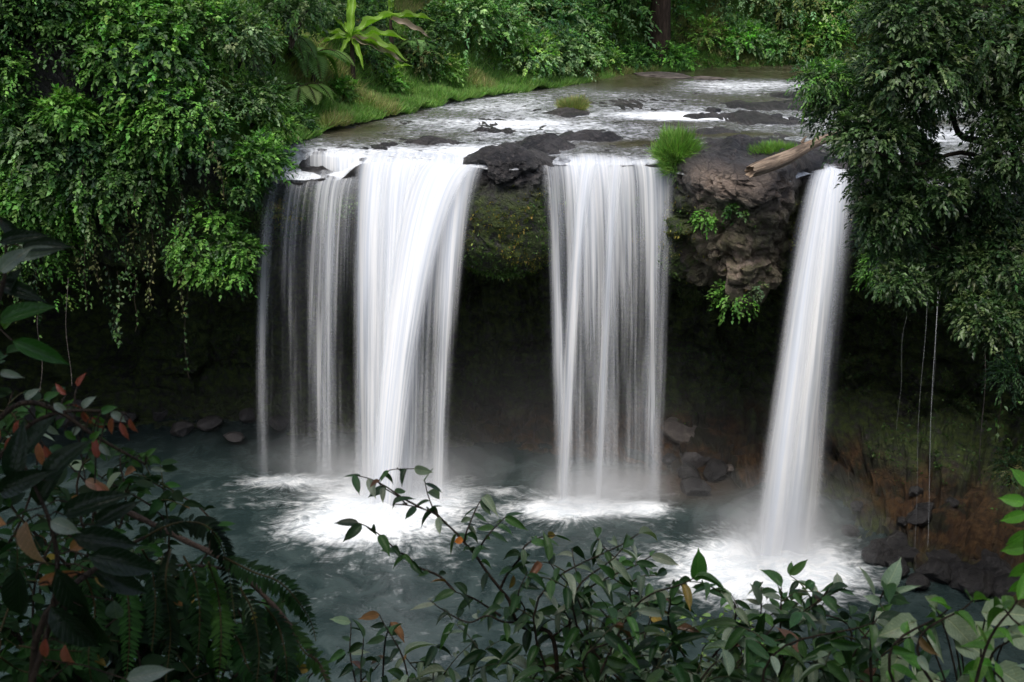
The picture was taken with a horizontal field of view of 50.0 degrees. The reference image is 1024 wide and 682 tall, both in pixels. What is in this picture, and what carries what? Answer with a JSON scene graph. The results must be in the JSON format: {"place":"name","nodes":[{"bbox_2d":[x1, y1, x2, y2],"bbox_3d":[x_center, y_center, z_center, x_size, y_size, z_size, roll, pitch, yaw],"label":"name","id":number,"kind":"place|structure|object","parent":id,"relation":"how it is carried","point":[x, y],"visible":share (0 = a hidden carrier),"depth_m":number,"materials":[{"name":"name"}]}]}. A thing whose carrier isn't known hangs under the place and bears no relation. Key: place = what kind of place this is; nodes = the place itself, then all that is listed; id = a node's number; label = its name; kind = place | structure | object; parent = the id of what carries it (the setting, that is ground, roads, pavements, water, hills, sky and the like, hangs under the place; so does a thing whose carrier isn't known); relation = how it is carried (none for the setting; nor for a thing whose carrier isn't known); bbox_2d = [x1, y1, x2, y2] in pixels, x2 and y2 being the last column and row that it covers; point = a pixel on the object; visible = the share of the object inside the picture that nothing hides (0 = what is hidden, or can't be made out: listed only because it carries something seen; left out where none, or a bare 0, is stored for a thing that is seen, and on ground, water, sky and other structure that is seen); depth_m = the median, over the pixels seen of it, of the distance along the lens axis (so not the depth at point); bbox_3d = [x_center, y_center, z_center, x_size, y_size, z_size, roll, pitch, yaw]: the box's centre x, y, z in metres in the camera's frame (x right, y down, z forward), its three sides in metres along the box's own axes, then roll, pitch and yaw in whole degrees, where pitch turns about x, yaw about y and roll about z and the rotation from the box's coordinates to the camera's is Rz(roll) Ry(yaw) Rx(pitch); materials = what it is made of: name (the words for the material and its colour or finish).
{"place":"outdoors","nodes":[
{"label":"outdoors","id":0,"kind":"place"},
{"bbox_2d":[0,217,74,377],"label":"dark branch","id":1,"kind":"object","parent":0,"point":[36,245],"visible":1,"depth_m":2.29,"materials":[{"name":"green plant"}]},
{"bbox_2d":[0,373,137,490],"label":"red leaved branch","id":2,"kind":"object","parent":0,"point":[41,454],"visible":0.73,"depth_m":2.60,"materials":[{"name":"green plant"}]},
{"bbox_2d":[0,388,164,471],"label":"glossy branch","id":3,"kind":"object","parent":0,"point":[43,408],"visible":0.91,"depth_m":2.60,"materials":[{"name":"green plant"}]},
{"bbox_2d":[0,0,1023,627],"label":"cliff","id":4,"kind":"structure","parent":0,"point":[522,386],"depth_m":35.37,"materials":[{"name":"stone"}]},
{"bbox_2d":[0,80,67,155],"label":"shrub","id":5,"kind":"object","parent":4,"relation":"on","point":[21,118],"visible":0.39,"depth_m":29.29,"materials":[{"name":"green plant"}]},
{"bbox_2d":[0,0,117,62],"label":"shrub","id":6,"kind":"object","parent":4,"relation":"on","point":[73,6],"visible":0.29,"depth_m":28.83,"materials":[{"name":"green plant"}]},
{"bbox_2d":[27,83,112,153],"bbox_3d":[-11.853,-5.971,29.599,2.134,2.015,2.107,-6,21,-15],"label":"shrub","id":7,"kind":"object","parent":4,"relation":"on","point":[70,101],"visible":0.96,"depth_m":29.23,"materials":[{"name":"green plant"}]},
{"bbox_2d":[61,13,160,102],"bbox_3d":[-10.770,-7.624,29.769,2.710,2.498,3.258,0,20,0],"label":"shrub","id":8,"kind":"object","parent":4,"relation":"on","point":[99,71],"visible":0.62,"depth_m":28.95,"materials":[{"name":"green plant"}]},
{"bbox_2d":[113,272,126,347],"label":"hanging vine","id":9,"kind":"object","parent":4,"relation":"hanging from","point":[117,336],"visible":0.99,"depth_m":31.21,"materials":[{"name":"green plant"}]},
{"bbox_2d":[0,0,261,339],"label":"creeper","id":10,"kind":"object","parent":4,"relation":"on","point":[44,210],"depth_m":29.61,"materials":[{"name":"plant"}]},
{"bbox_2d":[143,0,248,58],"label":"shrub","id":11,"kind":"object","parent":4,"relation":"on","point":[193,6],"visible":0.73,"depth_m":29.66,"materials":[{"name":"green plant"}]},
{"bbox_2d":[180,0,290,83],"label":"shrub","id":12,"kind":"object","parent":4,"relation":"on","point":[257,28],"visible":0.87,"depth_m":30.34,"materials":[{"name":"green plant"}]},
{"bbox_2d":[215,229,269,269],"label":"shrub","id":13,"kind":"object","parent":4,"relation":"on","point":[240,249],"visible":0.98,"depth_m":30.61,"materials":[{"name":"green plant"}]},
{"bbox_2d":[216,169,275,215],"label":"shrub","id":14,"kind":"object","parent":4,"relation":"on","point":[236,192],"visible":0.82,"depth_m":30.17,"materials":[{"name":"green plant"}]},
{"bbox_2d":[214,64,298,131],"bbox_3d":[-7.171,-6.804,30.939,2.350,1.944,2.299,-10,22,-26],"label":"shrub","id":15,"kind":"object","parent":4,"relation":"on","point":[245,97],"visible":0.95,"depth_m":30.67,"materials":[{"name":"green plant"}]},
{"bbox_2d":[222,126,299,194],"bbox_3d":[-6.941,-4.968,30.312,2.345,1.876,2.195,0,20,0],"label":"shrub","id":16,"kind":"object","parent":4,"relation":"on","point":[259,157],"visible":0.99,"depth_m":29.81,"materials":[{"name":"green plant"}]},
{"bbox_2d":[242,95,304,152],"bbox_3d":[-6.811,-6.141,31.463,1.806,1.828,1.911,0,20,0],"label":"shrub","id":17,"kind":"object","parent":4,"relation":"on","point":[292,130],"visible":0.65,"depth_m":31.21,"materials":[{"name":"green plant"}]},
{"bbox_2d":[234,0,340,49],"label":"shrub","id":18,"kind":"object","parent":4,"relation":"on","point":[291,13],"visible":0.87,"depth_m":33.85,"materials":[{"name":"green plant"}]},
{"bbox_2d":[268,34,317,66],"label":"tree fern","id":19,"kind":"object","parent":4,"relation":"on","point":[305,42],"visible":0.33,"depth_m":35.38,"materials":[{"name":"green plant"}]},
{"bbox_2d":[279,100,321,133],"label":"shrub","id":20,"kind":"object","parent":4,"relation":"on","point":[308,119],"visible":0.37,"depth_m":33.94,"materials":[{"name":"green plant"}]},
{"bbox_2d":[273,82,338,111],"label":"tree fern","id":21,"kind":"object","parent":4,"relation":"on","point":[306,89],"visible":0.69,"depth_m":34.72,"materials":[{"name":"green plant"}]},
{"bbox_2d":[281,47,354,82],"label":"tree fern","id":22,"kind":"object","parent":4,"relation":"on","point":[322,55],"visible":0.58,"depth_m":35.95,"materials":[{"name":"green plant"}]},
{"bbox_2d":[290,0,360,39],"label":"shrub","id":23,"kind":"object","parent":4,"relation":"on","point":[342,15],"visible":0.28,"depth_m":37.98,"materials":[{"name":"green plant"}]},
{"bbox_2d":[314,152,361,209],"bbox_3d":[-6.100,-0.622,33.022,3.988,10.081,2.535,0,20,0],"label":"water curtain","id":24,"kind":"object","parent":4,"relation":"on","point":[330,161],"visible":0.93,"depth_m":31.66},
{"bbox_2d":[323,73,363,104],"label":"shrub","id":25,"kind":"object","parent":4,"relation":"on","point":[340,83],"visible":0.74,"depth_m":37.12,"materials":[{"name":"green plant"}]},
{"bbox_2d":[317,0,407,86],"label":"strap leaved plant","id":26,"kind":"object","parent":4,"relation":"on","point":[352,34],"visible":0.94,"depth_m":37.66,"materials":[{"name":"green plant"}]},
{"bbox_2d":[337,0,400,38],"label":"shrub","id":27,"kind":"object","parent":4,"relation":"on","point":[367,10],"visible":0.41,"depth_m":40.22,"materials":[{"name":"green plant"}]},
{"bbox_2d":[348,35,396,81],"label":"shrub","id":28,"kind":"object","parent":4,"relation":"on","point":[371,58],"visible":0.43,"depth_m":39.01,"materials":[{"name":"green plant"}]},
{"bbox_2d":[376,69,412,95],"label":"shrub","id":29,"kind":"object","parent":4,"relation":"on","point":[393,80],"visible":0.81,"depth_m":39.61,"materials":[{"name":"green plant"}]},
{"bbox_2d":[378,0,434,70],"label":"strap leaved plant","id":30,"kind":"object","parent":4,"relation":"on","point":[405,21],"visible":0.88,"depth_m":39.93,"materials":[{"name":"green plant"}]},
{"bbox_2d":[359,154,473,504],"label":"waterfall","id":31,"kind":"structure","parent":4,"relation":"on","point":[411,211],"depth_m":30.93,"materials":[{"name":"liquid"}]},
{"bbox_2d":[394,37,448,64],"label":"tree fern","id":32,"kind":"object","parent":4,"relation":"on","point":[420,41],"visible":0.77,"depth_m":41.05,"materials":[{"name":"green plant"}]},
{"bbox_2d":[394,28,451,81],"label":"shrub","id":33,"kind":"object","parent":4,"relation":"on","point":[426,60],"visible":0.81,"depth_m":41.06,"materials":[{"name":"green plant"}]},
{"bbox_2d":[401,3,468,62],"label":"shrub","id":34,"kind":"object","parent":4,"relation":"on","point":[437,30],"visible":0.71,"depth_m":42.37,"materials":[{"name":"green plant"}]},
{"bbox_2d":[424,50,470,87],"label":"shrub","id":35,"kind":"object","parent":4,"relation":"on","point":[454,74],"visible":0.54,"depth_m":41.99,"materials":[{"name":"green plant"}]},
{"bbox_2d":[422,0,512,68],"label":"shrub","id":36,"kind":"object","parent":4,"relation":"on","point":[471,15],"visible":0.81,"depth_m":42.93,"materials":[{"name":"green plant"}]},
{"bbox_2d":[444,0,546,60],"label":"shrub","id":37,"kind":"object","parent":4,"relation":"on","point":[512,23],"visible":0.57,"depth_m":44.04,"materials":[{"name":"green plant"}]},
{"bbox_2d":[483,24,563,80],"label":"shrub","id":38,"kind":"object","parent":4,"relation":"on","point":[524,40],"visible":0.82,"depth_m":45.36,"materials":[{"name":"green plant"}]},
{"bbox_2d":[28,178,1023,527],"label":"cliff moss","id":39,"kind":"object","parent":4,"relation":"on","point":[344,216],"visible":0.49,"depth_m":32.15,"materials":[{"name":"green plant"}]},
{"bbox_2d":[60,0,1022,178],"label":"bank grass","id":40,"kind":"structure","parent":4,"relation":"on","point":[376,102],"depth_m":42.10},
{"bbox_2d":[524,20,607,81],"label":"shrub","id":41,"kind":"object","parent":4,"relation":"on","point":[569,54],"visible":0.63,"depth_m":46.80,"materials":[{"name":"green plant"}]},
{"bbox_2d":[524,0,613,55],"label":"shrub","id":42,"kind":"object","parent":4,"relation":"on","point":[596,22],"visible":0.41,"depth_m":48.51,"materials":[{"name":"green plant"}]},
{"bbox_2d":[119,0,1022,88],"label":"forest undergrowth","id":43,"kind":"object","parent":4,"relation":"on","point":[795,4],"visible":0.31,"depth_m":52.25,"materials":[{"name":"green plant"}]},
{"bbox_2d":[553,93,591,110],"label":"grass clump","id":44,"kind":"object","parent":4,"relation":"on","point":[578,102],"visible":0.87,"depth_m":38.90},
{"bbox_2d":[577,37,628,74],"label":"shrub","id":45,"kind":"object","parent":4,"relation":"on","point":[612,57],"visible":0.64,"depth_m":49.70,"materials":[{"name":"green plant"}]},
{"bbox_2d":[556,156,661,465],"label":"waterfall","id":46,"kind":"structure","parent":4,"relation":"on","point":[589,179],"depth_m":30.73,"materials":[{"name":"liquid"}]},
{"bbox_2d":[619,39,659,70],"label":"shrub","id":47,"kind":"object","parent":4,"relation":"on","point":[641,57],"visible":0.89,"depth_m":50.96,"materials":[{"name":"green plant"}]},
{"bbox_2d":[646,0,671,65],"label":"tree","id":48,"kind":"object","parent":4,"relation":"on","point":[661,16],"visible":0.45,"depth_m":51.56,"materials":[{"name":"brown plant"}]},
{"bbox_2d":[649,40,699,70],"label":"shrub","id":49,"kind":"object","parent":4,"relation":"on","point":[676,49],"visible":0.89,"depth_m":51.62,"materials":[{"name":"green plant"}]},
{"bbox_2d":[644,117,707,186],"bbox_3d":[4.391,-5.085,29.701,1.878,1.859,1.659,-11,23,-27],"label":"grass clump","id":50,"kind":"object","parent":4,"relation":"on","point":[672,146],"visible":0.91,"depth_m":29.36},
{"bbox_2d":[662,417,696,443],"bbox_3d":[5.670,3.059,35.286,1.666,0.999,1.104,0,20,0],"label":"boulder","id":51,"kind":"object","parent":4,"relation":"on","point":[674,430],"visible":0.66,"depth_m":34.96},
{"bbox_2d":[676,461,700,479],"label":"boulder","id":52,"kind":"object","parent":4,"relation":"on","point":[687,470],"visible":0.81,"depth_m":33.84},
{"bbox_2d":[681,451,710,468],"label":"boulder","id":53,"kind":"object","parent":4,"relation":"on","point":[696,460],"visible":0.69,"depth_m":34.64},
{"bbox_2d":[687,207,724,238],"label":"ledge plant","id":54,"kind":"object","parent":4,"relation":"on","point":[711,221],"visible":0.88,"depth_m":28.73,"materials":[{"name":"green plant"}]},
{"bbox_2d":[679,13,740,55],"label":"shrub","id":55,"kind":"object","parent":4,"relation":"on","point":[714,34],"visible":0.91,"depth_m":53.31,"materials":[{"name":"green plant"}]},
{"bbox_2d":[706,279,762,324],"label":"ledge plant","id":56,"kind":"object","parent":4,"relation":"attached to","point":[724,306],"visible":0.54,"depth_m":29.60,"materials":[{"name":"green plant"}]},
{"bbox_2d":[706,11,773,59],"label":"shrub","id":57,"kind":"object","parent":4,"relation":"on","point":[741,28],"visible":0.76,"depth_m":53.55,"materials":[{"name":"green plant"}]},
{"bbox_2d":[741,16,796,65],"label":"shrub","id":58,"kind":"object","parent":4,"relation":"on","point":[781,40],"visible":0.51,"depth_m":53.89,"materials":[{"name":"green plant"}]},
{"bbox_2d":[746,139,800,154],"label":"grass clump","id":59,"kind":"object","parent":4,"relation":"on","point":[772,146],"visible":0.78,"depth_m":29.20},
{"bbox_2d":[775,22,827,62],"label":"shrub","id":60,"kind":"object","parent":4,"relation":"on","point":[795,44],"visible":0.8,"depth_m":54.19,"materials":[{"name":"green plant"}]},
{"bbox_2d":[768,166,842,555],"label":"waterfall","id":61,"kind":"structure","parent":4,"relation":"on","point":[796,399],"depth_m":29.07,"materials":[{"name":"liquid"}]},
{"bbox_2d":[744,121,868,176],"bbox_3d":[7.997,-5.172,28.932,0.370,0.671,7.205,16,25,37],"label":"fallen log","id":62,"kind":"object","parent":4,"relation":"on","point":[774,162],"visible":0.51,"depth_m":27.32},
{"bbox_2d":[798,11,858,56],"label":"shrub","id":63,"kind":"object","parent":4,"relation":"on","point":[818,26],"visible":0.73,"depth_m":54.25,"materials":[{"name":"green plant"}]},
{"bbox_2d":[819,0,882,29],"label":"shrub","id":64,"kind":"object","parent":4,"relation":"on","point":[852,13],"visible":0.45,"depth_m":54.40,"materials":[{"name":"green plant"}]},
{"bbox_2d":[849,252,912,300],"bbox_3d":[9.424,-1.707,27.675,1.677,1.458,1.740,0,20,0],"label":"hanging shrub","id":65,"kind":"object","parent":4,"relation":"on","point":[862,271],"visible":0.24,"depth_m":27.67,"materials":[{"name":"green plant"}]},
{"bbox_2d":[784,0,1023,361],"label":"dark tree","id":66,"kind":"object","parent":4,"relation":"on","point":[912,213],"visible":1,"depth_m":16.84,"materials":[{"name":"green plant"}]},
{"bbox_2d":[893,546,919,562],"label":"boulder","id":67,"kind":"object","parent":4,"relation":"on","point":[907,553],"visible":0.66,"depth_m":29.32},
{"bbox_2d":[905,507,932,526],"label":"stone","id":68,"kind":"object","parent":4,"relation":"on","point":[920,516],"visible":1,"depth_m":29.51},
{"bbox_2d":[935,549,960,563],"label":"boulder","id":69,"kind":"object","parent":4,"relation":"on","point":[946,556],"visible":0.41,"depth_m":28.97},
{"bbox_2d":[948,567,970,592],"bbox_3d":[11.785,6.251,28.369,1.005,0.763,0.825,15,25,35],"label":"boulder","id":70,"kind":"object","parent":4,"relation":"on","point":[959,574],"visible":0.48,"depth_m":28.25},
{"bbox_2d":[958,568,993,601],"bbox_3d":[11.912,6.219,28.170,0.994,0.628,1.051,0,20,0],"label":"boulder","id":71,"kind":"object","parent":4,"relation":"on","point":[979,580],"visible":0.84,"depth_m":27.88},
{"bbox_2d":[976,548,1012,576],"bbox_3d":[12.609,5.998,28.897,1.197,0.974,1.275,0,20,0],"label":"boulder","id":72,"kind":"object","parent":4,"relation":"on","point":[996,564],"visible":0.47,"depth_m":28.50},
{"bbox_2d":[977,346,1023,412],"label":"hanging shrub","id":73,"kind":"object","parent":4,"relation":"on","point":[1004,364],"visible":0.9,"depth_m":24.54,"materials":[{"name":"green plant"}]},
{"bbox_2d":[986,445,1023,492],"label":"hanging shrub","id":74,"kind":"object","parent":4,"relation":"on","point":[1010,476],"visible":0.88,"depth_m":25.92,"materials":[{"name":"green plant"}]},
{"bbox_2d":[992,573,1020,598],"bbox_3d":[12.768,6.382,28.022,1.070,0.959,0.957,14,24,33],"label":"boulder","id":75,"kind":"object","parent":4,"relation":"on","point":[1003,584],"visible":0.38,"depth_m":27.77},
{"bbox_2d":[0,417,1023,681],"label":"pool water","id":76,"kind":"structure","parent":0,"point":[282,501],"depth_m":31.05,"materials":[{"name":"liquid"}]},
{"bbox_2d":[170,421,193,436],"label":"boulder","id":77,"kind":"object","parent":76,"relation":"in","point":[181,429],"visible":1,"depth_m":36.90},
{"bbox_2d":[196,415,222,430],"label":"boulder","id":78,"kind":"object","parent":76,"relation":"in","point":[210,422],"visible":1,"depth_m":37.21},
{"bbox_2d":[267,415,288,430],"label":"boulder","id":79,"kind":"object","parent":76,"relation":"on","point":[278,422],"visible":1,"depth_m":37.29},
{"bbox_2d":[680,477,711,496],"bbox_3d":[5.563,4.401,33.163,0.904,0.568,0.666,0,20,0],"label":"boulder","id":80,"kind":"object","parent":76,"relation":"in","point":[695,487],"visible":1,"depth_m":32.99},
{"bbox_2d":[703,458,727,481],"bbox_3d":[6.344,4.017,34.199,0.789,0.576,0.946,0,20,0],"label":"boulder","id":81,"kind":"object","parent":76,"relation":"in","point":[715,469],"visible":1,"depth_m":33.98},
{"bbox_2d":[863,549,884,563],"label":"boulder","id":82,"kind":"object","parent":76,"relation":"on","point":[872,556],"visible":0.99,"depth_m":29.35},
{"bbox_2d":[905,573,930,589],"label":"boulder","id":83,"kind":"object","parent":76,"relation":"on","point":[921,581],"visible":0.91,"depth_m":28.10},
{"bbox_2d":[915,557,949,583],"bbox_3d":[11.029,5.962,28.754,0.824,0.535,0.972,0,20,0],"label":"boulder","id":84,"kind":"object","parent":76,"relation":"on","point":[934,571],"visible":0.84,"depth_m":28.51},
{"bbox_2d":[224,64,1023,193],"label":"river water","id":85,"kind":"structure","parent":0,"point":[637,128],"depth_m":37.17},
{"bbox_2d":[633,71,692,77],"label":"river rock","id":86,"kind":"object","parent":85,"relation":"on","point":[665,74],"visible":0.98,"depth_m":49.58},
{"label":"near bank","id":87,"kind":"structure","parent":0,"visible":0},
{"bbox_2d":[0,414,172,681],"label":"leaved branch","id":88,"kind":"object","parent":87,"relation":"on","point":[117,563],"visible":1,"depth_m":2.19,"materials":[{"name":"green plant"}]},
{"bbox_2d":[0,344,235,675],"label":"broad leaved shrub","id":89,"kind":"object","parent":87,"relation":"on","point":[141,486],"visible":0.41,"depth_m":3.40,"materials":[{"name":"green plant"}]},
{"bbox_2d":[0,498,307,681],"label":"broad leaved shrub","id":90,"kind":"object","parent":87,"relation":"on","point":[184,668],"visible":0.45,"depth_m":3.21,"materials":[{"name":"green plant"}]},
{"bbox_2d":[0,406,331,681],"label":"hanging fern","id":91,"kind":"object","parent":87,"relation":"on","point":[165,599],"visible":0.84,"depth_m":2.71,"materials":[{"name":"green plant"}]},
{"bbox_2d":[126,510,330,681],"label":"bare branch","id":92,"kind":"object","parent":91,"relation":"attached to","point":[180,538],"visible":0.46,"depth_m":2.89,"materials":[{"name":"brown plant"}]},
{"bbox_2d":[298,611,419,681],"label":"broad leaved shrub","id":93,"kind":"object","parent":87,"relation":"on","point":[395,628],"visible":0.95,"depth_m":4.18,"materials":[{"name":"green plant"}]},
{"bbox_2d":[335,465,613,681],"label":"leafy sapling","id":94,"kind":"object","parent":87,"relation":"on","point":[486,503],"visible":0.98,"depth_m":3.98,"materials":[{"name":"green plant"}]},
{"bbox_2d":[387,609,614,681],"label":"broad leaved shrub","id":95,"kind":"object","parent":87,"relation":"on","point":[472,659],"visible":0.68,"depth_m":4.39,"materials":[{"name":"green plant"}]},
{"bbox_2d":[480,526,677,681],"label":"broad leaved shrub","id":96,"kind":"object","parent":87,"relation":"on","point":[577,600],"visible":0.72,"depth_m":3.95,"materials":[{"name":"green plant"}]},
{"bbox_2d":[496,603,735,681],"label":"broad leaved shrub","id":97,"kind":"object","parent":87,"relation":"on","point":[513,650],"visible":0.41,"depth_m":4.05,"materials":[{"name":"green plant"}]},
{"bbox_2d":[576,607,804,681],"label":"broad leaved shrub","id":98,"kind":"object","parent":87,"relation":"on","point":[727,671],"visible":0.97,"depth_m":3.48,"materials":[{"name":"green plant"}]},
{"bbox_2d":[581,548,829,681],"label":"broad leaved shrub","id":99,"kind":"object","parent":87,"relation":"on","point":[659,598],"visible":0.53,"depth_m":3.69,"materials":[{"name":"green plant"}]},
{"bbox_2d":[679,601,777,676],"bbox_3d":[1.133,2.651,6.157,1.026,3.058,0.831,11,23,27],"label":"leaved plant","id":100,"kind":"object","parent":87,"relation":"on","point":[720,615],"visible":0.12,"depth_m":5.78,"materials":[{"name":"green plant"}]},
{"bbox_2d":[700,559,915,681],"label":"broad leaved shrub","id":101,"kind":"object","parent":87,"relation":"on","point":[786,619],"visible":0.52,"depth_m":3.89,"materials":[{"name":"green plant"}]},
{"bbox_2d":[696,566,965,681],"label":"broad leaved shrub","id":102,"kind":"object","parent":87,"relation":"on","point":[845,657],"visible":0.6,"depth_m":3.48,"materials":[{"name":"green plant"}]},
{"bbox_2d":[746,558,918,681],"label":"broad leaved shrub","id":103,"kind":"object","parent":87,"relation":"on","point":[890,581],"visible":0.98,"depth_m":3.23,"materials":[{"name":"green plant"}]},
{"bbox_2d":[879,595,1023,681],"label":"leaved plant","id":104,"kind":"object","parent":87,"relation":"on","point":[959,630],"visible":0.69,"depth_m":2.96,"materials":[{"name":"green plant"}]},
{"bbox_2d":[886,573,1023,681],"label":"light green sprig","id":105,"kind":"object","parent":87,"relation":"on","point":[978,669],"visible":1,"depth_m":2.69,"materials":[{"name":"green plant"}]},
{"bbox_2d":[999,468,1023,591],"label":"hanging branch","id":106,"kind":"object","parent":105,"relation":"attached to","point":[1016,543],"visible":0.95,"depth_m":2.60,"materials":[{"name":"green plant"}]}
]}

